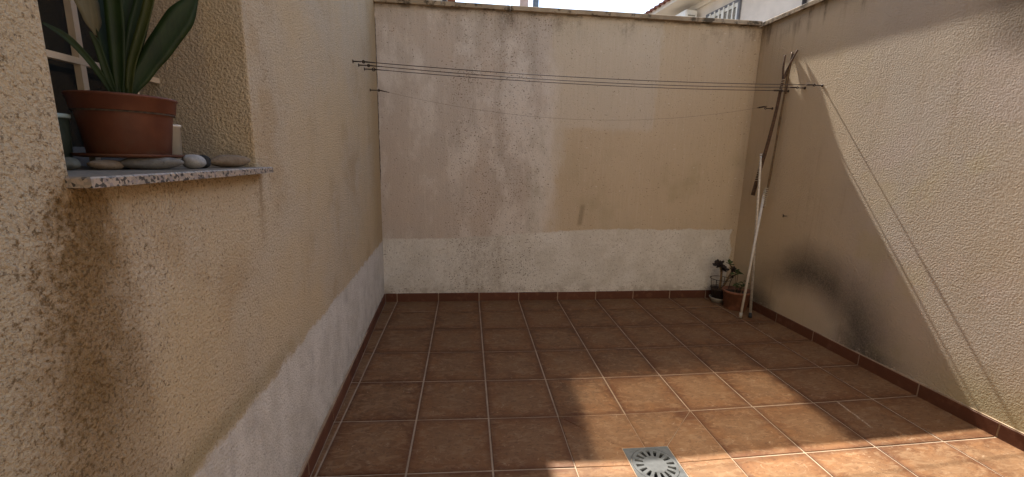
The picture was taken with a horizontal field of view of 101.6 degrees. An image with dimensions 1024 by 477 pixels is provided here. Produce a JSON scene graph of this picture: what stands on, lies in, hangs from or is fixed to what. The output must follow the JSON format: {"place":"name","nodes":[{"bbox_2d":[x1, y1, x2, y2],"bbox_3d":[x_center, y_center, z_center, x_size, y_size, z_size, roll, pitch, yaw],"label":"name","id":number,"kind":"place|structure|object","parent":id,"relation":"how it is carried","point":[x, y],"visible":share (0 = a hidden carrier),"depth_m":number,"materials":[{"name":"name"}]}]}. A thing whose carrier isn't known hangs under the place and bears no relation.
{"place":"outdoors","nodes":[
{"label":"outdoors","id":0,"kind":"place"},
{"bbox_2d":[455,0,662,13],"label":"sky","id":1,"kind":"structure","parent":0,"point":[628,6],"materials":[{"name":"white"}]},
{"bbox_2d":[310,298,1023,476],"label":"patio floor","id":2,"kind":"structure","parent":0,"point":[702,387],"depth_m":2.53,"materials":[{"name":"tile"}]},
{"bbox_2d":[623,446,687,476],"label":"floor drain","id":3,"kind":"object","parent":2,"relation":"in","point":[662,461],"visible":0.99,"depth_m":2.07,"materials":[{"name":"silver metal"}]},
{"bbox_2d":[709,259,736,303],"bbox_3d":[2.150,0.428,4.282,0.264,0.453,0.202,0,11,-6],"label":"potted plant","id":4,"kind":"object","parent":2,"relation":"on","point":[716,295],"visible":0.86,"depth_m":4.25,"materials":[{"name":"green plant"}]},
{"bbox_2d":[722,269,749,310],"bbox_3d":[2.215,0.493,4.107,0.262,0.395,0.262,0,11,-6],"label":"potted plant","id":5,"kind":"object","parent":2,"relation":"on","point":[733,296],"visible":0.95,"depth_m":4.07,"materials":[{"name":"green plant"}]},
{"bbox_2d":[739,52,793,317],"bbox_3d":[2.256,-0.441,3.769,0.332,2.369,0.085,-6,13,-35],"label":"clothes prop","id":6,"kind":"object","parent":2,"relation":"on","point":[764,196],"visible":1,"depth_m":3.86,"materials":[{"name":"beige"}]},
{"bbox_2d":[748,50,797,317],"bbox_3d":[2.334,-0.451,3.802,0.166,2.374,0.331,3,11,8],"label":"clothes prop","id":7,"kind":"object","parent":2,"relation":"on","point":[757,180],"visible":0.94,"depth_m":3.86,"materials":[{"name":"wood"}]},
{"bbox_2d":[643,0,811,21],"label":"neighbour house","id":8,"kind":"structure","parent":0,"point":[760,10],"depth_m":8.66,"materials":[{"name":"paint"}]},
{"bbox_2d":[675,9,696,16],"bbox_3d":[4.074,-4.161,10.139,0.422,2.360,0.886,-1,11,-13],"label":"air conditioner","id":9,"kind":"object","parent":8,"relation":"attached to","point":[689,13],"visible":0.02,"depth_m":9.61,"materials":[{"name":"white metal"}]},
{"bbox_2d":[706,0,741,19],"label":"window","id":10,"kind":"structure","parent":8,"relation":"in","point":[732,10],"depth_m":8.72,"materials":[{"name":"grey metal"}]},
{"label":"ground","id":11,"kind":"structure","parent":0,"visible":0},
{"bbox_2d":[0,0,385,476],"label":"house","id":12,"kind":"structure","parent":11,"relation":"on","point":[213,321],"depth_m":1.15,"materials":[{"name":"paint"}]},
{"bbox_2d":[57,113,73,157],"bbox_3d":[-1.049,-0.222,0.950,0.077,0.124,0.077,0,11,-6],"label":"beaker","id":13,"kind":"object","parent":12,"relation":"on","point":[64,126],"visible":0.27,"depth_m":0.95,"materials":[{"name":"plastic"}]},
{"bbox_2d":[65,157,80,169],"bbox_3d":[-0.964,-0.162,0.900,0.040,0.028,0.060,2,11,4],"label":"pebble","id":14,"kind":"object","parent":12,"relation":"on","point":[72,163],"visible":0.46,"depth_m":0.90,"materials":[{"name":"grey stone"}]},
{"bbox_2d":[37,0,159,165],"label":"window","id":15,"kind":"structure","parent":12,"relation":"in","point":[69,70],"depth_m":1.08,"materials":[{"name":"white glass"}]},
{"bbox_2d":[86,160,123,169],"bbox_3d":[-0.932,-0.169,0.957,0.043,0.023,0.068,4,11,13],"label":"pebble","id":16,"kind":"object","parent":12,"relation":"on","point":[107,164],"visible":1,"depth_m":0.94,"materials":[{"name":"beige stone"}]},
{"bbox_2d":[70,153,184,157],"bbox_3d":[-0.956,-0.208,1.050,0.218,0.009,0.218,0,11,-6],"label":"plant saucer","id":17,"kind":"object","parent":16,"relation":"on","point":[121,155],"visible":0.88,"depth_m":0.97,"materials":[{"name":"ceramic"}]},
{"bbox_2d":[42,0,198,154],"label":"potted plant","id":18,"kind":"object","parent":17,"relation":"on","point":[121,115],"visible":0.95,"depth_m":1.00,"materials":[{"name":"green plant"}]},
{"bbox_2d":[120,157,183,169],"bbox_3d":[-0.881,-0.185,1.020,0.126,0.033,0.044,-8,14,-40],"label":"pebble","id":19,"kind":"object","parent":12,"relation":"on","point":[153,163],"visible":0.98,"depth_m":1.01,"materials":[{"name":"grey stone"}]},
{"bbox_2d":[172,124,183,166],"bbox_3d":[-0.980,-0.267,1.203,0.054,0.120,0.054,0,11,-6],"label":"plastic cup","id":20,"kind":"object","parent":12,"relation":"on","point":[177,146],"visible":0.34,"depth_m":1.19,"materials":[{"name":"beige plastic"}]},
{"bbox_2d":[182,154,205,168],"bbox_3d":[-0.850,-0.205,1.115,0.053,0.038,0.051,-5,12,-29],"label":"pebble","id":21,"kind":"object","parent":12,"relation":"on","point":[192,161],"visible":0.93,"depth_m":1.10,"materials":[{"name":"white stone"}]},
{"bbox_2d":[199,155,210,167],"bbox_3d":[-0.876,-0.217,1.175,0.040,0.037,0.050,8,13,31],"label":"pebble","id":22,"kind":"object","parent":12,"relation":"on","point":[208,161],"visible":0.4,"depth_m":1.18,"materials":[{"name":"black stone"}]},
{"bbox_2d":[211,155,250,166],"bbox_3d":[-0.865,-0.239,1.289,0.050,0.039,0.148,2,11,5],"label":"pebble","id":23,"kind":"object","parent":12,"relation":"on","point":[229,161],"visible":0.98,"depth_m":1.26,"materials":[{"name":"beige stone"}]},
{"bbox_2d":[358,63,805,88],"bbox_3d":[0.683,-1.234,3.230,3.586,0.056,0.024,0,11,-9],"label":"clothesline","id":24,"kind":"object","parent":12,"relation":"attached to","point":[369,65],"visible":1,"depth_m":3.19,"materials":[{"name":"fabric"}]},
{"bbox_2d":[352,59,822,86],"bbox_3d":[0.707,-1.195,3.060,3.584,0.053,0.025,0,11,-9],"label":"clothesline","id":25,"kind":"object","parent":12,"relation":"attached to","point":[364,61],"visible":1,"depth_m":3.03,"materials":[{"name":"fabric"}]},
{"bbox_2d":[519,0,527,5],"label":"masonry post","id":26,"kind":"object","parent":11,"relation":"on","point":[523,2],"depth_m":11.78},
{"bbox_2d":[533,0,538,6],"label":"metal post","id":27,"kind":"object","parent":11,"relation":"on","point":[535,3],"depth_m":11.86,"materials":[{"name":"grey metal"}]},
{"bbox_2d":[373,0,762,301],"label":"boundary wall","id":28,"kind":"structure","parent":11,"relation":"on","point":[614,194],"depth_m":4.00,"materials":[{"name":"paint"}]},
{"bbox_2d":[730,0,1023,451],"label":"boundary wall","id":29,"kind":"structure","parent":11,"relation":"on","point":[890,246],"depth_m":2.74,"materials":[{"name":"paint"}]},
{"bbox_2d":[370,89,772,119],"bbox_3d":[0.626,-1.129,3.633,3.590,0.184,0.022,0,11,-8],"label":"clothesline","id":30,"kind":"object","parent":29,"relation":"attached to","point":[378,90],"visible":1,"depth_m":3.62,"materials":[{"name":"fabric"}]},
{"bbox_2d":[364,67,788,92],"bbox_3d":[0.657,-1.280,3.416,3.588,0.047,0.023,0,11,-8],"label":"clothesline","id":31,"kind":"object","parent":29,"relation":"attached to","point":[374,69],"visible":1,"depth_m":3.38,"materials":[{"name":"fabric"}]}
]}

